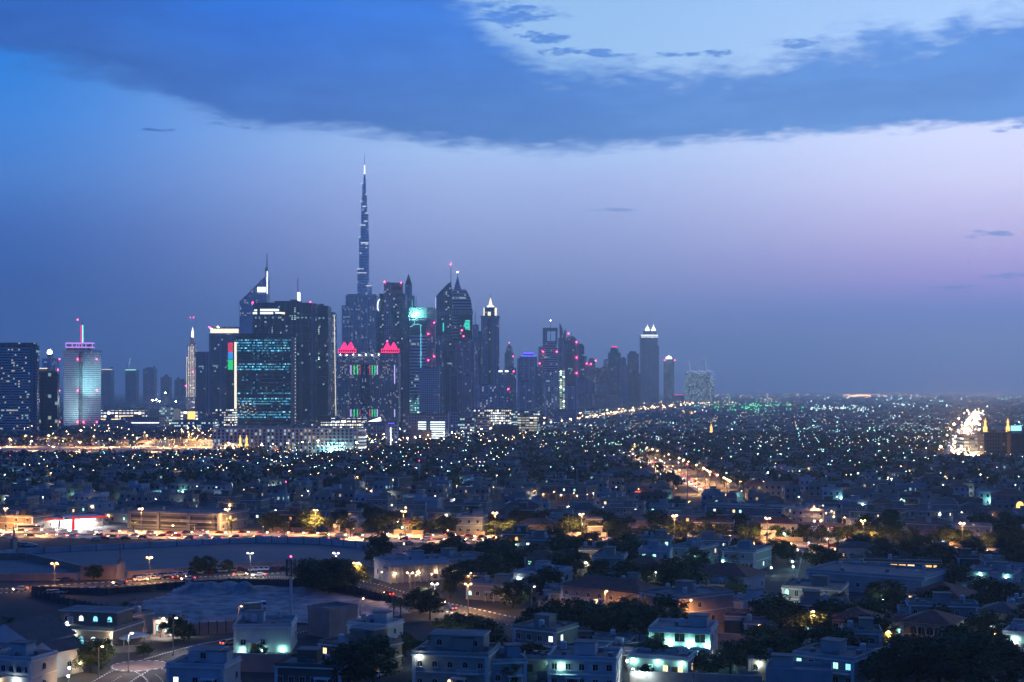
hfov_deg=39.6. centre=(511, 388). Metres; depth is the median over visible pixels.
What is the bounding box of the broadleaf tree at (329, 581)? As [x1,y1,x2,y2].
[305,557,350,592]
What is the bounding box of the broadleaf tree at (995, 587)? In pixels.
[965,575,1007,601]
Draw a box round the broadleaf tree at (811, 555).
[799,543,831,565]
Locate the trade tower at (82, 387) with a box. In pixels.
[59,319,101,425]
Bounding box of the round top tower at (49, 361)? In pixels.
[42,350,58,370]
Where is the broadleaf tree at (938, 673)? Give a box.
[900,635,974,681]
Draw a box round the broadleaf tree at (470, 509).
[466,506,483,512]
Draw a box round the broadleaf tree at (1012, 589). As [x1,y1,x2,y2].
[987,579,1023,601]
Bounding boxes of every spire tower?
[297,288,299,300]
[405,274,417,307]
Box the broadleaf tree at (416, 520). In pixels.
[407,516,424,529]
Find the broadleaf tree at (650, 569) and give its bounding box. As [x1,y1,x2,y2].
[637,561,673,585]
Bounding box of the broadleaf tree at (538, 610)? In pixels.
[525,605,559,619]
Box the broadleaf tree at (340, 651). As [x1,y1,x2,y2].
[321,639,379,681]
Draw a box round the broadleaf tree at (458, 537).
[439,532,465,546]
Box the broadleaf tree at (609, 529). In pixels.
[601,521,617,533]
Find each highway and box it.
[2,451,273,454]
[315,406,706,455]
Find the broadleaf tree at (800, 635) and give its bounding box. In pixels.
[788,625,810,647]
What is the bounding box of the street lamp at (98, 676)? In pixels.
[97,646,103,677]
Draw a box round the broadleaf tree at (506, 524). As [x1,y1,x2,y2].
[500,520,519,530]
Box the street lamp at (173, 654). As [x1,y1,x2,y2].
[172,617,176,655]
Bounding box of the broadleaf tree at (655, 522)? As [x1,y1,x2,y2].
[648,520,661,532]
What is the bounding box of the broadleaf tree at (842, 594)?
[831,591,857,606]
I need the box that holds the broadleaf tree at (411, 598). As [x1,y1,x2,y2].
[402,586,438,612]
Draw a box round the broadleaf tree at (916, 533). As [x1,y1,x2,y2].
[903,527,920,540]
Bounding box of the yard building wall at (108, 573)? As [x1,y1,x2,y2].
[80,562,125,579]
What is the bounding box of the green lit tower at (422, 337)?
[409,307,435,413]
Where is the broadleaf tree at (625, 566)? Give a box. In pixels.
[601,559,651,577]
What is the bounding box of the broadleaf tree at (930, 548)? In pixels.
[916,542,955,564]
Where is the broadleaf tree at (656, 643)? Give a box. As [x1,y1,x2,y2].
[632,634,670,651]
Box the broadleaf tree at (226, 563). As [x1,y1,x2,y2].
[218,559,234,570]
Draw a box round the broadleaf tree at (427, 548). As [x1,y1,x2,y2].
[413,542,448,553]
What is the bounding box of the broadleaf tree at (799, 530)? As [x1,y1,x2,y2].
[790,523,808,536]
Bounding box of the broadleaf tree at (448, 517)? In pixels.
[433,515,459,533]
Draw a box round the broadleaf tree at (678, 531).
[675,521,691,536]
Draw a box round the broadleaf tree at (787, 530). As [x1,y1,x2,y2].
[780,526,789,536]
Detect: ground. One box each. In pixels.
[0,393,1023,681]
[126,581,410,623]
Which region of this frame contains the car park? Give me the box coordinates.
[387,545,420,554]
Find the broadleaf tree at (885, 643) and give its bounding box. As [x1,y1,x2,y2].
[878,633,909,645]
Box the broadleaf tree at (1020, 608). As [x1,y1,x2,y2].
[1005,604,1023,623]
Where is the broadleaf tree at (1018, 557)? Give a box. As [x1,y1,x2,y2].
[1002,552,1022,559]
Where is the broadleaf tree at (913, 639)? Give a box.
[884,631,941,681]
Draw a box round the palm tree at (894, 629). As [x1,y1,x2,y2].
[887,622,903,636]
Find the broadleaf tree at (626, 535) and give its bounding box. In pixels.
[610,531,646,544]
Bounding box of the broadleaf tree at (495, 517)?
[488,513,504,522]
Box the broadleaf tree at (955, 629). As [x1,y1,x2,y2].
[933,621,981,639]
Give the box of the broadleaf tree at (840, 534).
[830,526,845,539]
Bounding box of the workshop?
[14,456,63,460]
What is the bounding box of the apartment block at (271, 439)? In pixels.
[212,426,365,452]
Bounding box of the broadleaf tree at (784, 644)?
[765,635,797,666]
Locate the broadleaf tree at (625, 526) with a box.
[616,524,631,534]
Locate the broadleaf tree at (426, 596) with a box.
[412,588,446,619]
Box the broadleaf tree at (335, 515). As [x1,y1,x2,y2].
[331,509,348,521]
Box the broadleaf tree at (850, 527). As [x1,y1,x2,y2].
[841,524,856,539]
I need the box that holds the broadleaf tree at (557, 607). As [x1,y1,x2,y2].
[543,597,582,621]
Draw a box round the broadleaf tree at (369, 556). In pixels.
[363,547,380,565]
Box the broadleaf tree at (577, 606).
[559,597,592,624]
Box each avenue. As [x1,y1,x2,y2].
[620,450,709,492]
[944,412,983,456]
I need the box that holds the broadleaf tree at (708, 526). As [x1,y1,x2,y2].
[696,522,714,531]
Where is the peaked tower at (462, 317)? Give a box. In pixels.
[452,271,472,367]
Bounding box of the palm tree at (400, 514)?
[393,510,407,519]
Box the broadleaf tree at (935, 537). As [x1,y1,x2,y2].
[926,531,940,541]
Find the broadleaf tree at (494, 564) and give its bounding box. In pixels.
[478,552,507,577]
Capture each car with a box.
[13,586,27,590]
[26,543,37,546]
[44,589,57,593]
[53,589,63,593]
[59,577,73,581]
[112,579,127,584]
[133,577,147,581]
[172,575,185,579]
[181,576,194,580]
[220,639,232,645]
[233,572,246,575]
[252,572,265,576]
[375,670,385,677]
[383,591,393,595]
[443,605,456,610]
[477,535,487,538]
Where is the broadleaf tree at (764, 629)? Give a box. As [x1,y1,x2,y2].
[737,622,792,647]
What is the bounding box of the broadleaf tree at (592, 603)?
[570,598,595,605]
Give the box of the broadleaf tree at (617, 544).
[597,540,632,558]
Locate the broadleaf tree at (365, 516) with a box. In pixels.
[364,510,386,529]
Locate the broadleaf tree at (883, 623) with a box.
[840,614,891,643]
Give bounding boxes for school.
[127,506,247,530]
[365,472,411,491]
[705,501,794,520]
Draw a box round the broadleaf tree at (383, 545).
[361,531,395,556]
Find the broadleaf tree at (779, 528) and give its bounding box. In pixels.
[768,524,782,536]
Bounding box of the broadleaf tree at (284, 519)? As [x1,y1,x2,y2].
[277,516,293,528]
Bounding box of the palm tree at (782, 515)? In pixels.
[777,512,791,517]
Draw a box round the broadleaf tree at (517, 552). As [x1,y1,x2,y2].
[511,548,524,567]
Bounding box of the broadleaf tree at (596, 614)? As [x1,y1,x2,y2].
[582,602,624,631]
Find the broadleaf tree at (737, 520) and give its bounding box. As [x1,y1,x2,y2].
[731,516,741,527]
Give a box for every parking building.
[402,413,448,438]
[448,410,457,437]
[517,415,538,431]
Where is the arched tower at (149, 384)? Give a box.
[143,366,156,405]
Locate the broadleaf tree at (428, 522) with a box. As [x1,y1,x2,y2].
[424,519,435,532]
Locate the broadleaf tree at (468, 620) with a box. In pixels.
[452,613,495,630]
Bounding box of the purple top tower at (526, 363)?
[517,352,536,410]
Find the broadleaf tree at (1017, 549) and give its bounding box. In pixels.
[1002,545,1023,561]
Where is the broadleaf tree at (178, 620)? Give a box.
[158,615,187,637]
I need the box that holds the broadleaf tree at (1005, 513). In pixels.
[998,510,1010,517]
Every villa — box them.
[0,491,12,502]
[0,500,20,511]
[0,508,53,528]
[0,613,76,649]
[0,639,58,681]
[5,491,39,507]
[9,503,46,512]
[11,480,45,491]
[11,482,38,492]
[25,488,61,504]
[28,484,65,497]
[36,637,83,677]
[37,500,87,520]
[46,479,65,484]
[49,482,61,487]
[53,497,69,502]
[56,479,91,487]
[57,605,143,646]
[63,484,87,497]
[73,488,108,499]
[80,496,114,513]
[80,512,108,526]
[92,483,101,490]
[96,468,125,475]
[97,480,129,491]
[99,484,125,501]
[104,506,133,522]
[117,487,151,505]
[121,468,152,480]
[125,490,159,508]
[127,601,153,632]
[128,480,149,490]
[144,500,184,507]
[152,486,175,492]
[152,489,172,499]
[152,611,188,636]
[165,645,241,681]
[169,479,199,492]
[169,490,198,506]
[192,456,239,468]
[194,489,212,502]
[196,487,213,494]
[198,502,227,506]
[200,480,232,494]
[212,490,242,506]
[227,503,253,523]
[231,488,260,496]
[232,609,297,652]
[239,493,269,508]
[242,480,268,496]
[247,505,274,520]
[260,476,283,485]
[264,490,289,500]
[266,482,302,499]
[269,507,320,531]
[270,498,293,512]
[273,646,356,681]
[276,491,299,502]
[279,503,307,511]
[292,481,310,498]
[294,477,310,493]
[296,475,322,492]
[310,503,344,518]
[313,489,334,505]
[315,499,338,505]
[317,623,403,677]
[322,484,341,492]
[328,514,367,532]
[331,504,363,521]
[332,485,360,501]
[346,610,404,637]
[352,486,366,492]
[354,489,381,502]
[356,503,381,519]
[365,492,393,511]
[373,478,392,489]
[386,511,423,527]
[387,487,409,498]
[389,498,427,518]
[394,519,431,533]
[402,491,426,500]
[410,481,423,492]
[411,628,501,681]
[412,493,441,509]
[416,482,447,499]
[425,477,451,494]
[425,493,444,504]
[426,505,469,519]
[444,498,482,508]
[448,509,488,534]
[449,493,472,501]
[454,490,487,499]
[457,481,486,486]
[458,464,505,476]
[458,483,489,499]
[459,565,486,583]
[463,474,483,482]
[464,478,494,494]
[465,573,529,601]
[469,495,495,513]
[491,642,527,681]
[498,500,543,518]
[499,497,524,512]
[501,525,546,547]
[503,491,529,504]
[511,478,535,487]
[512,560,572,580]
[512,612,578,650]
[514,502,539,511]
[518,518,557,529]
[518,545,527,551]
[520,483,540,498]
[522,530,555,548]
[522,572,544,596]
[523,495,550,509]
[523,549,554,567]
[523,646,554,679]
[535,577,567,601]
[538,587,560,606]
[543,505,567,518]
[546,638,622,681]
[549,508,578,520]
[558,575,660,605]
[564,511,607,536]
[568,495,594,506]
[568,503,604,513]
[576,540,608,569]
[578,625,597,638]
[584,546,627,576]
[586,477,608,490]
[592,629,634,646]
[595,488,625,505]
[601,493,617,512]
[602,475,623,491]
[607,500,637,520]
[609,496,645,513]
[609,637,643,670]
[615,509,647,532]
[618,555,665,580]
[619,627,648,645]
[621,519,669,534]
[621,571,644,581]
[625,482,647,493]
[633,487,652,499]
[635,529,674,545]
[638,479,655,484]
[638,489,668,506]
[638,540,672,559]
[639,579,733,622]
[646,499,673,512]
[647,480,670,488]
[648,612,718,662]
[652,485,672,498]
[666,503,699,511]
[667,507,707,533]
[668,496,686,506]
[670,537,718,565]
[688,514,738,538]
[696,531,731,558]
[698,562,766,589]
[699,578,723,585]
[701,489,724,507]
[703,486,720,491]
[710,585,728,589]
[712,492,737,501]
[721,540,771,568]
[724,606,765,632]
[729,488,744,500]
[733,587,774,610]
[735,647,772,675]
[743,614,784,631]
[747,489,770,501]
[747,516,761,532]
[755,517,802,541]
[762,495,784,502]
[763,464,794,474]
[764,478,787,495]
[765,652,832,681]
[781,482,800,499]
[781,574,849,608]
[791,502,837,522]
[792,636,877,681]
[799,474,814,490]
[799,589,849,613]
[801,638,820,647]
[803,495,816,504]
[809,480,823,496]
[811,478,839,486]
[813,496,840,517]
[822,484,842,499]
[831,607,884,630]
[835,483,852,489]
[836,495,867,508]
[836,541,872,561]
[837,501,863,521]
[840,616,882,645]
[841,479,854,485]
[841,514,883,531]
[842,486,875,498]
[848,552,871,562]
[849,504,907,520]
[855,476,880,487]
[856,547,910,556]
[866,643,913,676]
[868,493,898,503]
[868,497,893,507]
[876,483,908,493]
[879,476,903,485]
[882,501,913,518]
[886,614,911,636]
[889,601,905,615]
[895,480,925,490]
[897,515,953,535]
[898,488,931,498]
[898,491,923,507]
[899,609,966,637]
[905,581,979,602]
[905,591,979,623]
[908,503,953,520]
[917,494,955,502]
[918,541,958,564]
[920,529,953,546]
[925,485,953,496]
[929,476,945,487]
[929,497,958,516]
[929,516,946,520]
[940,479,974,495]
[948,482,969,496]
[948,494,982,503]
[952,517,995,545]
[953,501,989,521]
[954,548,984,567]
[964,622,977,635]
[966,561,1021,583]
[969,571,1013,598]
[973,554,1011,566]
[975,547,1003,555]
[976,487,997,504]
[979,601,1023,632]
[986,505,1002,517]
[990,489,1023,509]
[1002,618,1023,653]
[1006,593,1023,602]
[1009,560,1023,577]
[1010,598,1023,605]
[1014,506,1023,516]
[1017,478,1023,491]
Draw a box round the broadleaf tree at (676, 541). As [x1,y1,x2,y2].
[672,537,684,544]
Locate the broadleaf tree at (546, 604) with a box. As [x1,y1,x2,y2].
[541,599,559,607]
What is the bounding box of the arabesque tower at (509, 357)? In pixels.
[505,342,513,369]
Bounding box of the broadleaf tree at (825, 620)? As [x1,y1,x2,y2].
[804,611,836,638]
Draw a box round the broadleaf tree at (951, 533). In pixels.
[937,528,958,543]
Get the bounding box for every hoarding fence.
[31,577,410,607]
[31,588,107,605]
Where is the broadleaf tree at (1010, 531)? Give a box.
[1000,524,1023,540]
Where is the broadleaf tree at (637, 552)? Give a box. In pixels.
[629,548,638,557]
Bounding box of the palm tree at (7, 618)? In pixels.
[0,614,20,623]
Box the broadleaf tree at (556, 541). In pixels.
[545,534,568,551]
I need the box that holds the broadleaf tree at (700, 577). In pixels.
[678,566,707,582]
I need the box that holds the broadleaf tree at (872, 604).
[857,596,894,618]
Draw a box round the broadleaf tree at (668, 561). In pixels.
[648,557,683,582]
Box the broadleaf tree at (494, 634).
[464,617,511,645]
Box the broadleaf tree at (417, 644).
[411,636,430,659]
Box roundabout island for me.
[110,660,165,671]
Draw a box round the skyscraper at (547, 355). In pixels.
[538,320,557,410]
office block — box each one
[147,408,158,415]
[160,406,174,424]
[215,408,236,426]
[365,417,398,435]
[385,422,398,444]
[403,428,411,442]
[410,429,431,443]
[458,417,474,436]
[474,408,511,427]
[477,416,489,434]
[493,424,518,436]
[511,410,539,430]
[548,409,575,424]
[585,408,604,418]
[592,394,618,410]
[619,398,629,411]
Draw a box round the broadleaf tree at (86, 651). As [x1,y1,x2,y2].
[71,640,108,672]
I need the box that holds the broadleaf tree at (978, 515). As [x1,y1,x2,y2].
[966,511,994,525]
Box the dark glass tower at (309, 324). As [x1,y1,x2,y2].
[252,300,330,421]
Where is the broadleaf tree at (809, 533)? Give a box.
[795,523,816,540]
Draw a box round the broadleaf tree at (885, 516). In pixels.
[877,508,900,525]
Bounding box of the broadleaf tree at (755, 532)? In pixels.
[749,528,762,537]
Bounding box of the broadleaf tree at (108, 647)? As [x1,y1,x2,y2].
[89,636,116,668]
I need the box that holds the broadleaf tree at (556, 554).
[547,548,583,570]
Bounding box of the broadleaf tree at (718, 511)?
[706,509,723,517]
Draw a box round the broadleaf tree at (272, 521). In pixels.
[260,511,281,530]
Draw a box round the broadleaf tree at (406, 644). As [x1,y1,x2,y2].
[396,631,419,656]
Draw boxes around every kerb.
[1,573,516,625]
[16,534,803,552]
[45,530,822,547]
[92,670,149,681]
[133,668,165,681]
[144,631,306,659]
[619,449,708,493]
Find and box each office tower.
[0,343,38,430]
[39,368,58,430]
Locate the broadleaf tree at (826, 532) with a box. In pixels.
[812,525,831,539]
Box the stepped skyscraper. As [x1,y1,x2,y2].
[357,153,371,294]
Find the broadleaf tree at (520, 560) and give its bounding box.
[511,550,532,568]
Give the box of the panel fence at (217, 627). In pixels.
[190,619,234,634]
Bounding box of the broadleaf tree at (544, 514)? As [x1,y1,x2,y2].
[532,510,555,520]
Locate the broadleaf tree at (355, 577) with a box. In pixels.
[324,558,365,591]
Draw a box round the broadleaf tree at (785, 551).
[774,541,801,563]
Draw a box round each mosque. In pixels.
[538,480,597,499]
[1012,502,1023,512]
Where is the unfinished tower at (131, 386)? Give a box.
[125,369,138,404]
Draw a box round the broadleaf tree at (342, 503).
[337,500,353,507]
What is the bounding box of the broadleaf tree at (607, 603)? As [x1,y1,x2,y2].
[593,600,623,607]
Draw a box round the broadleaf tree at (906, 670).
[869,640,928,681]
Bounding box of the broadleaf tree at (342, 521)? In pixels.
[334,514,356,531]
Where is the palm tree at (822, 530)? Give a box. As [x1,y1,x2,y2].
[817,527,826,542]
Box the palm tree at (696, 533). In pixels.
[686,529,701,536]
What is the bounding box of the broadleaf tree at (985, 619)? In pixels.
[964,608,1007,635]
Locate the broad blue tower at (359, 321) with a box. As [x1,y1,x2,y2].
[342,294,378,352]
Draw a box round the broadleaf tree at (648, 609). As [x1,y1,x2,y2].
[640,606,666,633]
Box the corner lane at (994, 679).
[977,670,1021,681]
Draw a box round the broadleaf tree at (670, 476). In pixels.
[665,472,681,486]
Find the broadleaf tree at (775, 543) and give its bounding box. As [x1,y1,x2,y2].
[764,537,788,560]
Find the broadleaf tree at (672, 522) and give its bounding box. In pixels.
[668,520,684,536]
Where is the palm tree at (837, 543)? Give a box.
[830,539,842,552]
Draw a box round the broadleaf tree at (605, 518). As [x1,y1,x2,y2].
[602,514,617,533]
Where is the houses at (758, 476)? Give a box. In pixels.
[0,396,1023,490]
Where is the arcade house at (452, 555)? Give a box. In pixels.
[433,547,488,570]
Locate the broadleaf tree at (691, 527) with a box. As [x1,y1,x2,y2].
[686,523,697,532]
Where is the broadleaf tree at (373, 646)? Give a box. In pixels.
[346,634,402,681]
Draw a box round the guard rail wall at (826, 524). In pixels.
[799,522,845,526]
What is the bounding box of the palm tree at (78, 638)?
[72,635,88,644]
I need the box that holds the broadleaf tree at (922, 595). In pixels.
[899,590,932,605]
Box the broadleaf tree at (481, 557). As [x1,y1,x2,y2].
[474,553,498,574]
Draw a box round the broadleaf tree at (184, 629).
[171,622,197,640]
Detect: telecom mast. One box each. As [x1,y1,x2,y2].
[285,481,286,506]
[286,556,295,614]
[687,464,687,500]
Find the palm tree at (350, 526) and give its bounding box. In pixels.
[347,524,355,536]
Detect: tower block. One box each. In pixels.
[419,367,439,413]
[449,368,456,410]
[455,340,474,417]
[463,375,471,417]
[478,384,494,407]
[497,370,513,407]
[507,367,515,410]
[518,380,531,410]
[534,367,539,410]
[544,370,556,415]
[557,353,557,406]
[559,369,564,409]
[566,385,576,420]
[578,378,588,411]
[584,360,595,408]
[589,358,594,368]
[593,368,601,394]
[596,382,606,394]
[600,367,607,394]
[603,359,607,367]
[608,346,620,397]
[620,363,627,397]
[627,351,638,406]
[633,373,640,406]
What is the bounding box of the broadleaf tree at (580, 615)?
[570,603,611,630]
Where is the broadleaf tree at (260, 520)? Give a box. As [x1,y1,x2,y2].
[257,514,269,529]
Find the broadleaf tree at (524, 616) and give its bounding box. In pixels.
[512,605,541,623]
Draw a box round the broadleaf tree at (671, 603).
[649,592,689,618]
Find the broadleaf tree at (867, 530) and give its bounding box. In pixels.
[860,525,877,537]
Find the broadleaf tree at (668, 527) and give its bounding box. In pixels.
[662,523,680,535]
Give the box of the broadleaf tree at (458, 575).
[440,562,470,581]
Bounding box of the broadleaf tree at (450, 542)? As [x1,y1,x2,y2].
[432,537,465,551]
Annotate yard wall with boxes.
[0,537,255,553]
[0,553,79,571]
[0,572,77,580]
[127,560,298,577]
[255,535,411,554]
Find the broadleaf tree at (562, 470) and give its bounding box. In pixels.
[556,468,571,478]
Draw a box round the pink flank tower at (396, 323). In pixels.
[384,281,409,420]
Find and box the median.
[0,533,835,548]
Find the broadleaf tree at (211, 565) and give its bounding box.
[198,555,218,573]
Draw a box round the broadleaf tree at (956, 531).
[951,527,961,541]
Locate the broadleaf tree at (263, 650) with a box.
[249,644,267,653]
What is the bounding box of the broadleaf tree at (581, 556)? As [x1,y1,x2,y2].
[568,549,591,574]
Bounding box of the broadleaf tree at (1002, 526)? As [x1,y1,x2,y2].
[992,523,1008,532]
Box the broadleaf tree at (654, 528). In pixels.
[640,524,663,534]
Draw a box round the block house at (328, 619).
[307,601,357,637]
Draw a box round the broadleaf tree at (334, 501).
[326,499,341,506]
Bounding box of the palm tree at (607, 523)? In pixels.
[601,521,611,536]
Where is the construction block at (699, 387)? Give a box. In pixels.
[685,370,713,402]
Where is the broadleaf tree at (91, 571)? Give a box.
[84,564,104,580]
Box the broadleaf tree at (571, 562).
[553,552,578,571]
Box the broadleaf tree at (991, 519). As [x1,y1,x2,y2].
[973,515,1004,529]
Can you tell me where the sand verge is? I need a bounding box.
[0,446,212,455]
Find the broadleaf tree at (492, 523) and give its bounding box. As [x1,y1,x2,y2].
[484,520,503,532]
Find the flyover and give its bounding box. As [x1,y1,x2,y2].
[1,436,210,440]
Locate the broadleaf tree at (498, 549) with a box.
[485,543,507,556]
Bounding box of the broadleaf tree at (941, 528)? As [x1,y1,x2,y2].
[934,525,956,542]
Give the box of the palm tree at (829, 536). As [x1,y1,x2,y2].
[824,534,834,547]
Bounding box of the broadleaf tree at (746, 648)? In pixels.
[733,641,763,666]
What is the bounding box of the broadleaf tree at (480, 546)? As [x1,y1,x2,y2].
[462,539,506,555]
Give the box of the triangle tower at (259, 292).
[239,260,269,333]
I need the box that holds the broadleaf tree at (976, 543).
[958,536,991,552]
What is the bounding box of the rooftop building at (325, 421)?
[311,415,366,427]
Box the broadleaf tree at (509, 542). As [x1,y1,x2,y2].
[492,536,518,548]
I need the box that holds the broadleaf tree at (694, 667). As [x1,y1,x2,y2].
[688,653,704,669]
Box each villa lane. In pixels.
[357,659,411,681]
[780,554,809,592]
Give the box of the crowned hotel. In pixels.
[337,340,400,422]
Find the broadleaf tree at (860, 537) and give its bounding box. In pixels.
[841,532,871,542]
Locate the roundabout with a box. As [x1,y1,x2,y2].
[89,657,174,675]
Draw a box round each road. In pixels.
[0,573,516,624]
[95,675,136,681]
[144,673,165,681]
[156,629,307,657]
[809,526,850,547]
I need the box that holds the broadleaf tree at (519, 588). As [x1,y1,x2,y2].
[490,580,534,607]
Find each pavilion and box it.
[627,646,696,673]
[863,554,941,567]
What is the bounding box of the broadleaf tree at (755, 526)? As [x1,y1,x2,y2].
[744,522,762,538]
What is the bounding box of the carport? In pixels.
[119,632,148,645]
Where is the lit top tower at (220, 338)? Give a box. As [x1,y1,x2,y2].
[209,326,238,414]
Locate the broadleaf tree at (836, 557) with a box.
[816,548,845,563]
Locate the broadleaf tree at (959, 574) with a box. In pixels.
[941,562,973,584]
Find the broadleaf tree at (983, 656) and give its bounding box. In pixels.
[933,631,1010,681]
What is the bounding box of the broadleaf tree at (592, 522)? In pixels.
[585,520,600,527]
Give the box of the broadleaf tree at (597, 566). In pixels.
[584,559,612,575]
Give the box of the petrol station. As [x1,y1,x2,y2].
[60,514,105,529]
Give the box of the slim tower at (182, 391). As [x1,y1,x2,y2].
[180,379,185,404]
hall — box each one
[98,419,120,426]
[98,426,173,430]
[101,409,146,419]
[121,416,165,426]
[171,419,217,430]
[174,408,180,419]
[181,409,197,419]
[373,549,450,583]
[444,457,520,466]
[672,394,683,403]
[805,561,948,592]
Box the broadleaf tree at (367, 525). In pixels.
[362,519,374,530]
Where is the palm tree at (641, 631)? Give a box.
[630,627,648,641]
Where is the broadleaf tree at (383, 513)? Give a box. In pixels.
[369,509,400,530]
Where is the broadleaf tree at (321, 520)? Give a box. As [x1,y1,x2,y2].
[300,510,328,530]
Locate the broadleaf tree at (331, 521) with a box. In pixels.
[324,517,334,527]
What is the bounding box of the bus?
[17,523,42,529]
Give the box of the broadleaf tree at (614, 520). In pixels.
[607,518,621,532]
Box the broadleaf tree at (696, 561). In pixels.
[686,557,704,568]
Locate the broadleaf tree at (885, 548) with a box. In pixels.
[862,542,901,555]
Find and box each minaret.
[10,526,16,548]
[117,539,123,563]
[983,419,986,431]
[1006,419,1009,431]
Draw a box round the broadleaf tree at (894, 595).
[875,589,904,614]
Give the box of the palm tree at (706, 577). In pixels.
[696,570,716,585]
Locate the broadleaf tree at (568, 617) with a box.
[557,610,583,626]
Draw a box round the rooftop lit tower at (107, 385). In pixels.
[101,367,113,404]
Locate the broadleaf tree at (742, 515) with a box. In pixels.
[730,512,750,522]
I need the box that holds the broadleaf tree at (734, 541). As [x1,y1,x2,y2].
[725,537,741,547]
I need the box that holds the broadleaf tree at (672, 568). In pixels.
[656,559,701,585]
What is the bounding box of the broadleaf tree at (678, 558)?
[653,557,695,574]
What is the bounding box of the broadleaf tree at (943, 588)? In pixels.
[925,584,959,598]
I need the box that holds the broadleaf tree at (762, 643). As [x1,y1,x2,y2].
[743,632,784,662]
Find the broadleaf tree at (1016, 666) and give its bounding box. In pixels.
[988,642,1023,681]
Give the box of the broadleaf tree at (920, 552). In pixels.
[901,548,934,557]
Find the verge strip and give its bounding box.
[0,569,296,587]
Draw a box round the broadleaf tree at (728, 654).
[713,639,748,673]
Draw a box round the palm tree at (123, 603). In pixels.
[118,598,134,606]
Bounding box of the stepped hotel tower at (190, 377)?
[185,317,196,409]
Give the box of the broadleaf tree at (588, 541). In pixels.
[578,537,592,544]
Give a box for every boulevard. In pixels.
[0,530,993,550]
[0,534,812,551]
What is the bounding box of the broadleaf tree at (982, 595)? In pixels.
[965,590,999,607]
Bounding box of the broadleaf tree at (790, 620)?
[765,601,818,633]
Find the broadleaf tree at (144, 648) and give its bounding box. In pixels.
[135,642,153,656]
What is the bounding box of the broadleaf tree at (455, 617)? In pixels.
[431,612,464,628]
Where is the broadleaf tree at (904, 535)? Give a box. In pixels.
[891,530,910,542]
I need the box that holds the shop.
[45,517,62,527]
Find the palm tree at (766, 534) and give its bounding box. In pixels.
[761,532,771,542]
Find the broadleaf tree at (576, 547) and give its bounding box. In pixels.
[561,544,580,550]
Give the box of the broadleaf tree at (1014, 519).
[997,515,1023,526]
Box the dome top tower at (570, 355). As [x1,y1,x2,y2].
[562,333,578,409]
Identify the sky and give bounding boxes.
[0,0,1023,392]
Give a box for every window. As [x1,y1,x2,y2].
[0,664,6,671]
[8,665,13,672]
[15,665,21,672]
[24,666,29,673]
[42,662,45,669]
[66,660,72,668]
[173,676,178,681]
[192,677,197,681]
[200,652,206,659]
[240,639,246,645]
[278,675,282,681]
[288,676,293,681]
[299,676,304,681]
[416,660,422,666]
[431,660,437,667]
[435,638,442,645]
[447,661,452,667]
[461,661,468,668]
[473,640,477,646]
[477,662,483,669]
[494,674,500,681]
[515,632,520,639]
[527,634,531,640]
[537,635,542,641]
[548,636,552,642]
[551,662,557,669]
[564,663,571,670]
[578,663,584,670]
[592,664,598,671]
[605,664,611,671]
[654,632,664,639]
[662,665,667,671]
[673,633,684,641]
[677,666,682,671]
[694,634,705,642]
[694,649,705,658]
[752,664,758,670]
[794,590,798,596]
[833,662,838,669]
[833,675,838,681]
[845,663,850,670]
[845,677,850,681]
[869,637,874,643]
[904,624,909,633]
[909,625,917,634]
[917,626,925,633]
[926,626,933,635]
[934,627,941,634]
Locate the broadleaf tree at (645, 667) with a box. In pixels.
[636,664,654,670]
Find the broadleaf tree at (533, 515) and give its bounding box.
[519,511,543,521]
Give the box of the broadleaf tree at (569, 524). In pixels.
[558,513,587,531]
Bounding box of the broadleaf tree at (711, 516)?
[700,513,717,518]
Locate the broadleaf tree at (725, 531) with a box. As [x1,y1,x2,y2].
[712,522,729,535]
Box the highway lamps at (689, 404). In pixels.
[261,404,979,454]
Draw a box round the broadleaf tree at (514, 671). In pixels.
[499,657,520,681]
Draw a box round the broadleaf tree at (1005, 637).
[992,631,1015,648]
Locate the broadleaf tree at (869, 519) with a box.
[853,513,880,529]
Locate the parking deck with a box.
[956,434,977,453]
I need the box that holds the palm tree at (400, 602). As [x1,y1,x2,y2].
[390,598,407,617]
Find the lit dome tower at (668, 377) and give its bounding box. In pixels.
[664,355,674,403]
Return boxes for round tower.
[161,374,171,405]
[174,377,179,405]
[579,344,583,378]
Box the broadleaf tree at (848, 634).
[832,627,871,646]
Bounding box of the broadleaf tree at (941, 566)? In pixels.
[935,564,955,579]
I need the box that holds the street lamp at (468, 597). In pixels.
[464,583,471,612]
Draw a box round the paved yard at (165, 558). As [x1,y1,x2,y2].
[0,543,398,578]
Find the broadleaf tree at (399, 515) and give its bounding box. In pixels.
[391,510,406,520]
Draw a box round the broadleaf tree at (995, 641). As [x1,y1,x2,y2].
[970,631,1010,672]
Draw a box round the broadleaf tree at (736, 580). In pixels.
[720,576,746,592]
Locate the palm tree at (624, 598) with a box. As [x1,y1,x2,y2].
[615,594,633,601]
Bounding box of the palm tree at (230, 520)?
[226,518,235,532]
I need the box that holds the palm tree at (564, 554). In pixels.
[554,549,577,565]
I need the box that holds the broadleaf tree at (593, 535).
[581,530,602,544]
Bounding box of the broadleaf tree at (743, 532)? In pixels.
[737,526,749,539]
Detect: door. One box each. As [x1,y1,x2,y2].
[527,664,532,671]
[671,667,676,671]
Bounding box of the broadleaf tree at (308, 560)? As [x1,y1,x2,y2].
[292,557,319,582]
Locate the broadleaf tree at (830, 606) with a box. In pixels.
[810,598,856,622]
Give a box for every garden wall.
[101,645,140,652]
[233,653,287,672]
[630,671,761,681]
[718,633,763,642]
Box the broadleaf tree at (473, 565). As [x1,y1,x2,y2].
[455,559,480,578]
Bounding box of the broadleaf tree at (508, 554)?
[498,549,519,572]
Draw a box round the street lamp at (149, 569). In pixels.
[146,557,152,582]
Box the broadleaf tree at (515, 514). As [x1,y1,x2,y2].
[499,509,529,521]

